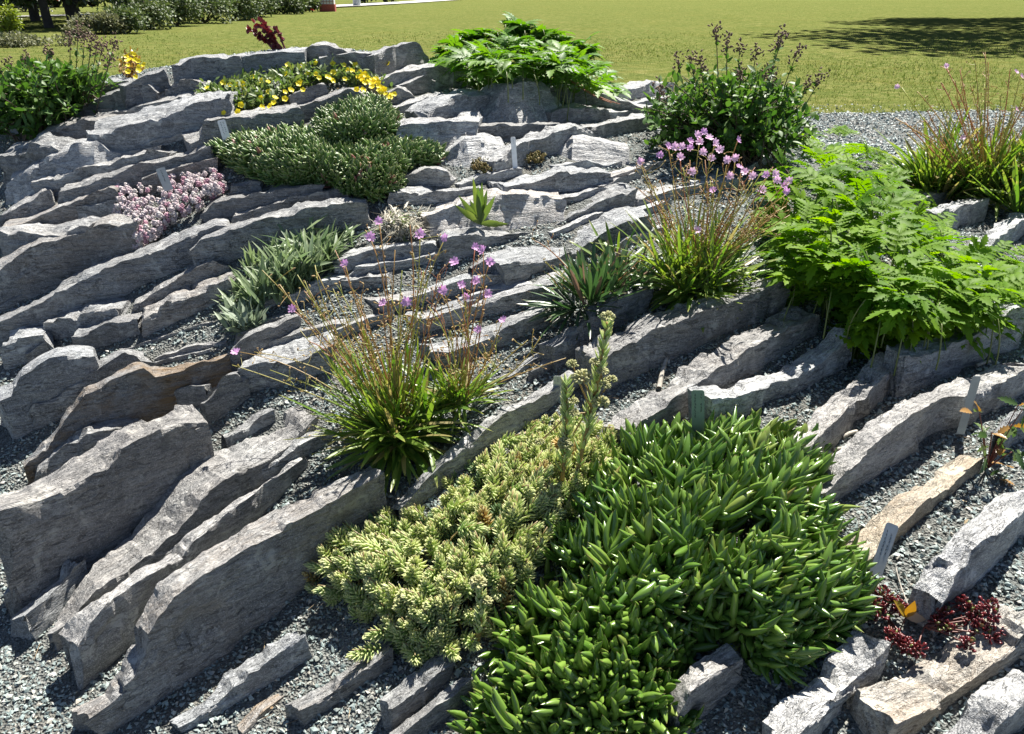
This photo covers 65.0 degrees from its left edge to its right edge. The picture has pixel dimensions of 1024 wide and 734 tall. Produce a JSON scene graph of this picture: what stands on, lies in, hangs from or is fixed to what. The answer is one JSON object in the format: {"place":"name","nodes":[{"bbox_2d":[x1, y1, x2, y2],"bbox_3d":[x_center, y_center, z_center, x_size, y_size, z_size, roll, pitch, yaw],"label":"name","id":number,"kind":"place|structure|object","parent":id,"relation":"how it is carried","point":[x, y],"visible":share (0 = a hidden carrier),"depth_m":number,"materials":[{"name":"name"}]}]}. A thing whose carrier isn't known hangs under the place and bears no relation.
{"place":"outdoors","nodes":[
{"label":"outdoors","id":0,"kind":"place"},
{"bbox_2d":[0,47,1023,733],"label":"gravel bed","id":1,"kind":"object","parent":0,"point":[18,645],"visible":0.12,"depth_m":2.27,"materials":[{"name":"gravel"}]},
{"bbox_2d":[0,326,54,369],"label":"tilted stone","id":2,"kind":"object","parent":1,"relation":"on","point":[19,344],"visible":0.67,"depth_m":2.74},
{"bbox_2d":[0,187,55,226],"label":"tilted stone","id":3,"kind":"object","parent":1,"relation":"on","point":[42,199],"visible":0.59,"depth_m":3.35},
{"bbox_2d":[0,132,77,187],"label":"tilted stone","id":4,"kind":"object","parent":1,"relation":"on","point":[18,156],"visible":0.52,"depth_m":3.56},
{"bbox_2d":[10,559,87,640],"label":"tilted stone","id":5,"kind":"object","parent":1,"relation":"on","point":[36,618],"visible":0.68,"depth_m":2.05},
{"bbox_2d":[0,345,98,439],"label":"tilted stone","id":6,"kind":"object","parent":1,"relation":"on","point":[52,374],"visible":0.61,"depth_m":2.50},
{"bbox_2d":[0,216,99,256],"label":"tilted stone","id":7,"kind":"object","parent":1,"relation":"on","point":[13,238],"visible":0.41,"depth_m":3.12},
{"bbox_2d":[0,20,122,142],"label":"leafy shrub","id":8,"kind":"object","parent":1,"relation":"on","point":[50,92],"visible":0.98,"depth_m":3.81,"materials":[{"name":"green plant"}]},
{"bbox_2d":[5,138,123,204],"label":"tilted stone","id":9,"kind":"object","parent":1,"relation":"on","point":[74,155],"visible":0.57,"depth_m":3.47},
{"bbox_2d":[3,185,125,226],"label":"tilted stone","id":10,"kind":"object","parent":1,"relation":"on","point":[56,214],"visible":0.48,"depth_m":3.26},
{"bbox_2d":[0,213,148,303],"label":"tilted stone","id":11,"kind":"object","parent":1,"relation":"on","point":[36,267],"visible":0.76,"depth_m":3.00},
{"bbox_2d":[37,114,123,138],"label":"tilted stone","id":12,"kind":"object","parent":1,"relation":"on","point":[75,127],"visible":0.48,"depth_m":3.69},
{"bbox_2d":[34,417,139,481],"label":"tilted stone","id":13,"kind":"object","parent":1,"relation":"on","point":[83,440],"visible":0.34,"depth_m":2.34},
{"bbox_2d":[43,297,132,339],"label":"tilted stone","id":14,"kind":"object","parent":1,"relation":"on","point":[63,324],"visible":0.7,"depth_m":2.80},
{"bbox_2d":[30,349,155,429],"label":"tilted stone","id":15,"kind":"object","parent":1,"relation":"on","point":[43,414],"visible":0.41,"depth_m":2.54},
{"bbox_2d":[31,149,177,192],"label":"tilted stone","id":16,"kind":"object","parent":1,"relation":"on","point":[56,183],"visible":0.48,"depth_m":3.43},
{"bbox_2d":[71,312,142,347],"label":"tilted stone","id":17,"kind":"object","parent":1,"relation":"on","point":[106,332],"visible":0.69,"depth_m":2.73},
{"bbox_2d":[0,404,214,611],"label":"tilted stone","id":18,"kind":"object","parent":1,"relation":"on","point":[97,502],"visible":0.83,"depth_m":2.14,"materials":[{"name":"stone"}]},
{"bbox_2d":[0,218,229,345],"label":"tilted stone","id":19,"kind":"object","parent":1,"relation":"on","point":[116,276],"visible":0.61,"depth_m":2.88,"materials":[{"name":"stone"}]},
{"bbox_2d":[79,84,165,110],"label":"tilted stone","id":20,"kind":"object","parent":1,"relation":"on","point":[113,98],"visible":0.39,"depth_m":3.90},
{"bbox_2d":[23,354,231,484],"bbox_3d":[-1.177,0.196,2.485,0.677,0.425,0.087,-15,29,-28],"label":"tilted stone","id":21,"kind":"object","parent":1,"relation":"on","point":[140,391],"visible":0.52,"depth_m":2.41,"materials":[{"name":"stone"}]},
{"bbox_2d":[58,145,221,204],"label":"tilted stone","id":22,"kind":"object","parent":1,"relation":"on","point":[132,174],"visible":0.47,"depth_m":3.31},
{"bbox_2d":[118,67,170,108],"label":"tilted stone","id":23,"kind":"object","parent":1,"relation":"on","point":[131,93],"visible":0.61,"depth_m":3.84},
{"bbox_2d":[86,90,237,151],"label":"tilted stone","id":24,"kind":"object","parent":1,"relation":"on","point":[125,132],"visible":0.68,"depth_m":3.50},
{"bbox_2d":[112,166,228,249],"bbox_3d":[-1.393,-0.609,3.191,0.534,0.317,0.475,0,25,0],"label":"powdery stonecrop","id":25,"kind":"object","parent":1,"relation":"on","point":[212,187],"visible":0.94,"depth_m":3.13,"materials":[{"name":"pink plant"}]},
{"bbox_2d":[141,157,219,196],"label":"tilted stone","id":26,"kind":"object","parent":1,"relation":"on","point":[153,180],"visible":0.36,"depth_m":3.27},
{"bbox_2d":[131,260,230,313],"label":"tilted stone","id":27,"kind":"object","parent":1,"relation":"on","point":[192,274],"visible":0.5,"depth_m":2.84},
{"bbox_2d":[58,457,307,689],"bbox_3d":[-0.832,0.539,2.147,0.099,0.375,0.763,17,30,31],"label":"tilted stone","id":28,"kind":"object","parent":1,"relation":"on","point":[97,636],"visible":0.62,"depth_m":1.96,"materials":[{"name":"stone"}]},
{"bbox_2d":[47,407,319,650],"bbox_3d":[-0.914,0.442,2.264,0.192,0.427,0.858,21,33,38],"label":"tilted stone","id":29,"kind":"object","parent":1,"relation":"on","point":[196,496],"visible":0.61,"depth_m":2.21,"materials":[{"name":"stone"}]},
{"bbox_2d":[141,271,232,337],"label":"tilted stone","id":30,"kind":"object","parent":1,"relation":"on","point":[177,305],"visible":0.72,"depth_m":2.74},
{"bbox_2d":[174,383,212,407],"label":"tilted stone","id":31,"kind":"object","parent":1,"relation":"on","point":[195,395],"visible":0.42,"depth_m":2.49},
{"bbox_2d":[171,53,247,83],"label":"tilted stone","id":32,"kind":"object","parent":1,"relation":"on","point":[210,67],"visible":0.58,"depth_m":3.84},
{"bbox_2d":[200,371,250,424],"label":"tilted stone","id":33,"kind":"object","parent":1,"relation":"on","point":[231,392],"visible":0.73,"depth_m":2.46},
{"bbox_2d":[71,466,386,733],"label":"tilted stone","id":34,"kind":"object","parent":1,"relation":"on","point":[208,608],"visible":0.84,"depth_m":1.90,"materials":[{"name":"stone"}]},
{"bbox_2d":[169,631,311,732],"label":"tilted stone","id":35,"kind":"object","parent":1,"relation":"on","point":[279,658],"visible":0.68,"depth_m":1.85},
{"bbox_2d":[213,292,270,340],"bbox_3d":[-0.904,-0.167,2.690,0.192,0.163,0.262,-21,32,-37],"label":"silvery leaf clump","id":36,"kind":"object","parent":1,"relation":"on","point":[244,316],"visible":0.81,"depth_m":2.64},
{"bbox_2d":[182,103,304,151],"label":"tilted stone","id":37,"kind":"object","parent":1,"relation":"on","point":[253,119],"visible":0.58,"depth_m":3.43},
{"bbox_2d":[223,408,275,447],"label":"tilted stone","id":38,"kind":"object","parent":1,"relation":"on","point":[256,422],"visible":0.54,"depth_m":2.43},
{"bbox_2d":[206,313,300,390],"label":"tilted stone","id":39,"kind":"object","parent":1,"relation":"on","point":[259,337],"visible":0.42,"depth_m":2.59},
{"bbox_2d":[200,184,324,222],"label":"tilted stone","id":40,"kind":"object","parent":1,"relation":"on","point":[223,206],"visible":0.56,"depth_m":3.08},
{"bbox_2d":[239,47,307,78],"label":"tilted stone","id":41,"kind":"object","parent":1,"relation":"on","point":[267,60],"visible":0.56,"depth_m":3.82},
{"bbox_2d":[189,197,371,266],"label":"tilted stone","id":42,"kind":"object","parent":1,"relation":"on","point":[225,245],"visible":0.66,"depth_m":2.89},
{"bbox_2d":[238,329,338,392],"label":"tilted stone","id":43,"kind":"object","parent":1,"relation":"on","point":[262,366],"visible":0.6,"depth_m":2.52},
{"bbox_2d":[231,188,348,222],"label":"tilted stone","id":44,"kind":"object","parent":1,"relation":"on","point":[291,201],"visible":0.31,"depth_m":3.05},
{"bbox_2d":[211,214,371,308],"bbox_3d":[-0.779,-0.367,2.848,0.576,0.326,0.429,-16,30,-31],"label":"grey green plant","id":45,"kind":"object","parent":1,"relation":"on","point":[290,252],"visible":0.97,"depth_m":2.73,"materials":[{"name":"green plant"}]},
{"bbox_2d":[195,54,396,114],"bbox_3d":[-1.019,-1.310,3.732,0.930,0.254,0.566,-5,26,-10],"label":"yellow flowered plant","id":46,"kind":"object","parent":1,"relation":"on","point":[290,81],"visible":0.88,"depth_m":3.68,"materials":[{"name":"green plant"}]},
{"bbox_2d":[261,430,336,482],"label":"tilted stone","id":47,"kind":"object","parent":1,"relation":"on","point":[302,447],"visible":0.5,"depth_m":2.33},
{"bbox_2d":[263,274,345,309],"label":"tilted stone","id":48,"kind":"object","parent":1,"relation":"on","point":[330,280],"visible":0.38,"depth_m":2.73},
{"bbox_2d":[204,91,449,203],"bbox_3d":[-0.734,-0.888,3.269,0.836,0.352,0.876,-16,30,-31],"label":"succulent cushion","id":49,"kind":"object","parent":1,"relation":"on","point":[350,145],"visible":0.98,"depth_m":3.17,"materials":[{"name":"green plant"}]},
{"bbox_2d":[297,85,367,119],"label":"tilted stone","id":50,"kind":"object","parent":1,"relation":"on","point":[308,109],"visible":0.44,"depth_m":3.56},
{"bbox_2d":[285,641,395,725],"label":"tilted stone","id":51,"kind":"object","parent":1,"relation":"on","point":[306,709],"visible":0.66,"depth_m":1.80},
{"bbox_2d":[231,216,490,495],"bbox_3d":[-0.392,-0.015,2.186,0.679,0.783,0.562,-12,28,-23],"label":"lewisia","id":52,"kind":"object","parent":1,"relation":"on","point":[389,421],"visible":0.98,"depth_m":2.21,"materials":[{"name":"green plant"}]},
{"bbox_2d":[330,240,437,272],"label":"tilted stone","id":53,"kind":"object","parent":1,"relation":"on","point":[354,257],"visible":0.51,"depth_m":2.82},
{"bbox_2d":[357,42,428,76],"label":"tilted stone","id":54,"kind":"object","parent":1,"relation":"on","point":[398,56],"visible":0.59,"depth_m":3.91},
{"bbox_2d":[349,248,443,276],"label":"tilted stone","id":55,"kind":"object","parent":1,"relation":"on","point":[367,268],"visible":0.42,"depth_m":2.79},
{"bbox_2d":[370,201,433,243],"bbox_3d":[-0.415,-0.519,2.972,0.283,0.170,0.281,0,25,0],"label":"curly dry plant","id":56,"kind":"object","parent":1,"relation":"on","point":[406,222],"visible":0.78,"depth_m":2.90,"materials":[{"name":"beige plant"}]},
{"bbox_2d":[379,651,453,731],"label":"tilted stone","id":57,"kind":"object","parent":1,"relation":"on","point":[409,696],"visible":0.67,"depth_m":1.75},
{"bbox_2d":[360,63,472,93],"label":"tilted stone","id":58,"kind":"object","parent":1,"relation":"on","point":[411,71],"visible":0.39,"depth_m":3.90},
{"bbox_2d":[404,166,455,187],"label":"tilted stone","id":59,"kind":"object","parent":1,"relation":"on","point":[439,176],"visible":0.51,"depth_m":3.13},
{"bbox_2d":[389,677,473,733],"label":"tilted stone","id":60,"kind":"object","parent":1,"relation":"on","point":[431,715],"visible":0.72,"depth_m":1.71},
{"bbox_2d":[387,185,480,204],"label":"tilted stone","id":61,"kind":"object","parent":1,"relation":"on","point":[419,194],"visible":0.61,"depth_m":3.04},
{"bbox_2d":[396,111,482,149],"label":"tilted stone","id":62,"kind":"object","parent":1,"relation":"on","point":[442,131],"visible":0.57,"depth_m":3.35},
{"bbox_2d":[405,88,489,118],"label":"tilted stone","id":63,"kind":"object","parent":1,"relation":"on","point":[452,104],"visible":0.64,"depth_m":3.56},
{"bbox_2d":[302,311,618,667],"bbox_3d":[-0.082,0.269,2.024,0.896,0.879,0.689,-16,30,-30],"label":"spruce like stonecrop","id":64,"kind":"object","parent":1,"relation":"on","point":[530,483],"visible":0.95,"depth_m":1.93,"materials":[{"name":"plant"}]},
{"bbox_2d":[424,272,501,298],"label":"tilted stone","id":65,"kind":"object","parent":1,"relation":"on","point":[452,285],"visible":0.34,"depth_m":2.72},
{"bbox_2d":[441,133,504,167],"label":"tilted stone","id":66,"kind":"object","parent":1,"relation":"on","point":[464,151],"visible":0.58,"depth_m":3.27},
{"bbox_2d":[455,179,506,226],"bbox_3d":[-0.109,-0.591,2.869,0.193,0.184,0.048,-2,25,-4],"label":"upright leaf tuft","id":67,"kind":"object","parent":1,"relation":"on","point":[478,211],"visible":1,"depth_m":2.88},
{"bbox_2d":[419,307,548,367],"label":"tilted stone","id":68,"kind":"object","parent":1,"relation":"on","point":[515,326],"visible":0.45,"depth_m":2.55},
{"bbox_2d":[391,369,580,521],"bbox_3d":[-0.053,0.251,2.294,0.686,0.358,0.060,-18,31,-33],"label":"tilted stone","id":69,"kind":"object","parent":1,"relation":"on","point":[512,418],"visible":0.49,"depth_m":2.23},
{"bbox_2d":[407,242,565,433],"bbox_3d":[-0.093,-0.089,2.224,0.398,0.515,0.327,12,28,23],"label":"lewisia","id":70,"kind":"object","parent":1,"relation":"on","point":[478,390],"visible":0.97,"depth_m":2.27,"materials":[{"name":"green plant"}]},
{"bbox_2d":[405,271,569,336],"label":"tilted stone","id":71,"kind":"object","parent":1,"relation":"on","point":[504,301],"visible":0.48,"depth_m":2.64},
{"bbox_2d":[420,188,566,238],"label":"tilted stone","id":72,"kind":"object","parent":1,"relation":"on","point":[520,208],"visible":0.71,"depth_m":2.93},
{"bbox_2d":[478,121,561,140],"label":"tilted stone","id":73,"kind":"object","parent":1,"relation":"on","point":[505,131],"visible":0.32,"depth_m":3.49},
{"bbox_2d":[480,75,561,123],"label":"tilted stone","id":74,"kind":"object","parent":1,"relation":"on","point":[499,108],"visible":0.49,"depth_m":3.68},
{"bbox_2d":[428,11,630,121],"bbox_3d":[0.083,-1.504,4.091,1.158,0.546,1.264,0,25,0],"label":"leafy geum","id":75,"kind":"object","parent":1,"relation":"on","point":[560,58],"visible":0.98,"depth_m":3.92,"materials":[{"name":"green plant"}]},
{"bbox_2d":[479,123,592,171],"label":"tilted stone","id":76,"kind":"object","parent":1,"relation":"on","point":[549,140],"visible":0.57,"depth_m":3.33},
{"bbox_2d":[437,182,637,264],"bbox_3d":[0.094,-0.510,3.022,0.833,0.290,0.192,-12,28,-24],"label":"tilted stone","id":77,"kind":"object","parent":1,"relation":"on","point":[458,243],"visible":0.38,"depth_m":2.88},
{"bbox_2d":[486,166,613,191],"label":"tilted stone","id":78,"kind":"object","parent":1,"relation":"on","point":[566,178],"visible":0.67,"depth_m":3.12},
{"bbox_2d":[482,206,652,285],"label":"tilted stone","id":79,"kind":"object","parent":1,"relation":"on","point":[511,265],"visible":0.49,"depth_m":2.82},
{"bbox_2d":[545,102,610,123],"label":"tilted stone","id":80,"kind":"object","parent":1,"relation":"on","point":[578,113],"visible":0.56,"depth_m":3.79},
{"bbox_2d":[519,220,664,339],"bbox_3d":[0.290,-0.288,2.531,0.527,0.338,0.374,-12,28,-24],"label":"strappy rosette plant","id":81,"kind":"object","parent":1,"relation":"on","point":[605,276],"visible":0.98,"depth_m":2.53,"materials":[{"name":"green plant"}]},
{"bbox_2d":[556,134,629,164],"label":"tilted stone","id":82,"kind":"object","parent":1,"relation":"on","point":[580,147],"visible":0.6,"depth_m":3.38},
{"bbox_2d":[539,280,653,369],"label":"tilted stone","id":83,"kind":"object","parent":1,"relation":"on","point":[565,344],"visible":0.52,"depth_m":2.49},
{"bbox_2d":[550,84,647,113],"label":"tilted stone","id":84,"kind":"object","parent":1,"relation":"on","point":[625,104],"visible":0.34,"depth_m":4.02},
{"bbox_2d":[577,113,652,137],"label":"tilted stone","id":85,"kind":"object","parent":1,"relation":"on","point":[632,122],"visible":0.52,"depth_m":3.71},
{"bbox_2d":[445,406,894,733],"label":"fleshy ground cover","id":86,"kind":"object","parent":1,"relation":"on","point":[614,648],"visible":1,"depth_m":1.69,"materials":[{"name":"green plant"}]},
{"bbox_2d":[574,275,790,400],"bbox_3d":[0.527,-0.079,2.509,0.764,0.367,0.138,-13,28,-25],"label":"tilted stone","id":87,"kind":"object","parent":1,"relation":"on","point":[645,343],"visible":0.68,"depth_m":2.43,"materials":[{"name":"stone"}]},
{"bbox_2d":[569,127,801,332],"bbox_3d":[0.540,-0.432,2.564,0.755,0.633,0.644,0,25,0],"label":"lewisia","id":88,"kind":"object","parent":1,"relation":"on","point":[705,262],"visible":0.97,"depth_m":2.53,"materials":[{"name":"green plant"}]},
{"bbox_2d":[636,173,740,206],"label":"tilted stone","id":89,"kind":"object","parent":1,"relation":"on","point":[659,194],"visible":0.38,"depth_m":3.21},
{"bbox_2d":[667,643,742,733],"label":"tilted stone","id":90,"kind":"object","parent":1,"relation":"on","point":[710,682],"visible":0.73,"depth_m":1.62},
{"bbox_2d":[602,306,819,444],"bbox_3d":[0.595,0.065,2.374,0.835,0.323,0.119,-17,30,-32],"label":"tilted stone","id":91,"kind":"object","parent":1,"relation":"on","point":[732,361],"visible":0.61,"depth_m":2.32,"materials":[{"name":"stone"}]},
{"bbox_2d":[636,20,830,177],"bbox_3d":[1.009,-1.181,3.561,0.936,0.659,0.904,0,25,0],"label":"leafy shrub","id":92,"kind":"object","parent":1,"relation":"on","point":[726,110],"visible":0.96,"depth_m":3.43,"materials":[{"name":"green plant"}]},
{"bbox_2d":[687,327,853,427],"bbox_3d":[0.752,0.073,2.319,0.603,0.290,0.085,-14,29,-27],"label":"tilted stone","id":93,"kind":"object","parent":1,"relation":"on","point":[830,354],"visible":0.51,"depth_m":2.29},
{"bbox_2d":[762,629,890,733],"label":"tilted stone","id":94,"kind":"object","parent":1,"relation":"on","point":[815,707],"visible":0.86,"depth_m":1.59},
{"bbox_2d":[794,351,890,457],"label":"tilted stone","id":95,"kind":"object","parent":1,"relation":"on","point":[860,396],"visible":0.51,"depth_m":2.18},
{"bbox_2d":[869,522,897,575],"bbox_3d":[0.828,0.408,1.788,0.026,0.104,0.080,19,31,34],"label":"plant tag","id":96,"kind":"object","parent":1,"relation":"on","point":[885,545],"visible":0.99,"depth_m":1.79,"materials":[{"name":"grey metal"}]},
{"bbox_2d":[746,124,1023,375],"bbox_3d":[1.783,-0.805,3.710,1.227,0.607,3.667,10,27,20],"label":"leafy geum","id":97,"kind":"object","parent":1,"relation":"on","point":[894,305],"visible":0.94,"depth_m":2.51,"materials":[{"name":"green plant"}]},
{"bbox_2d":[806,362,1023,503],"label":"tilted stone","id":98,"kind":"object","parent":1,"relation":"on","point":[897,433],"visible":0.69,"depth_m":2.06,"materials":[{"name":"stone"}]},
{"bbox_2d":[847,455,983,562],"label":"tilted stone","id":99,"kind":"object","parent":1,"relation":"on","point":[905,512],"visible":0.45,"depth_m":1.90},
{"bbox_2d":[850,602,1023,733],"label":"tilted stone","id":100,"kind":"object","parent":1,"relation":"on","point":[915,698],"visible":0.79,"depth_m":1.57,"materials":[{"name":"stone"}]},
{"bbox_2d":[872,584,1006,659],"bbox_3d":[0.870,0.525,1.642,0.264,0.103,0.153,8,26,16],"label":"red stonecrop","id":101,"kind":"object","parent":1,"relation":"on","point":[901,640],"visible":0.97,"depth_m":1.64,"materials":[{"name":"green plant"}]},
{"bbox_2d":[862,52,1023,220],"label":"lewisia","id":102,"kind":"object","parent":1,"relation":"on","point":[996,176],"visible":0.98,"depth_m":3.77,"materials":[{"name":"green plant"}]},
{"bbox_2d":[883,302,1023,397],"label":"tilted stone","id":103,"kind":"object","parent":1,"relation":"on","point":[913,373],"visible":0.47,"depth_m":2.35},
{"bbox_2d":[919,198,989,230],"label":"tilted stone","id":104,"kind":"object","parent":1,"relation":"on","point":[968,211],"visible":0.49,"depth_m":3.57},
{"bbox_2d":[908,490,1023,637],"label":"tilted stone","id":105,"kind":"object","parent":1,"relation":"on","point":[975,550],"visible":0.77,"depth_m":1.70,"materials":[{"name":"stone"}]},
{"bbox_2d":[943,669,1023,733],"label":"tilted stone","id":106,"kind":"object","parent":1,"relation":"on","point":[996,706],"visible":1,"depth_m":1.45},
{"bbox_2d":[960,396,1023,484],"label":"red stemmed weed","id":107,"kind":"object","parent":1,"relation":"on","point":[1007,431],"visible":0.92,"depth_m":1.99,"materials":[{"name":"green plant"}]},
{"bbox_2d":[968,213,1023,262],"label":"tilted stone","id":108,"kind":"object","parent":1,"relation":"on","point":[1010,227],"visible":0.38,"depth_m":3.40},
{"bbox_2d":[0,0,1023,114],"bbox_3d":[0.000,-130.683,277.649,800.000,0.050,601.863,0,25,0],"label":"lawn","id":109,"kind":"structure","parent":0,"point":[611,20],"depth_m":19.21,"materials":[{"name":"plant"}]},
{"bbox_2d":[66,10,130,33],"bbox_3d":[-9.903,-8.244,19.254,1.506,0.590,0.832,0,25,0],"label":"hedge shrub","id":110,"kind":"object","parent":109,"relation":"on","point":[109,22],"visible":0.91,"depth_m":19.11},
{"bbox_2d":[109,0,181,28],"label":"hedge shrub","id":111,"kind":"object","parent":109,"relation":"on","point":[157,9],"visible":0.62,"depth_m":21.26,"materials":[{"name":"green plant"}]},
{"bbox_2d":[135,0,209,25],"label":"hedge shrub","id":112,"kind":"object","parent":109,"relation":"on","point":[185,13],"visible":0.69,"depth_m":22.95,"materials":[{"name":"green plant"}]},
{"bbox_2d":[666,102,1023,165],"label":"gravel","id":113,"kind":"structure","parent":0,"point":[877,140],"depth_m":6.64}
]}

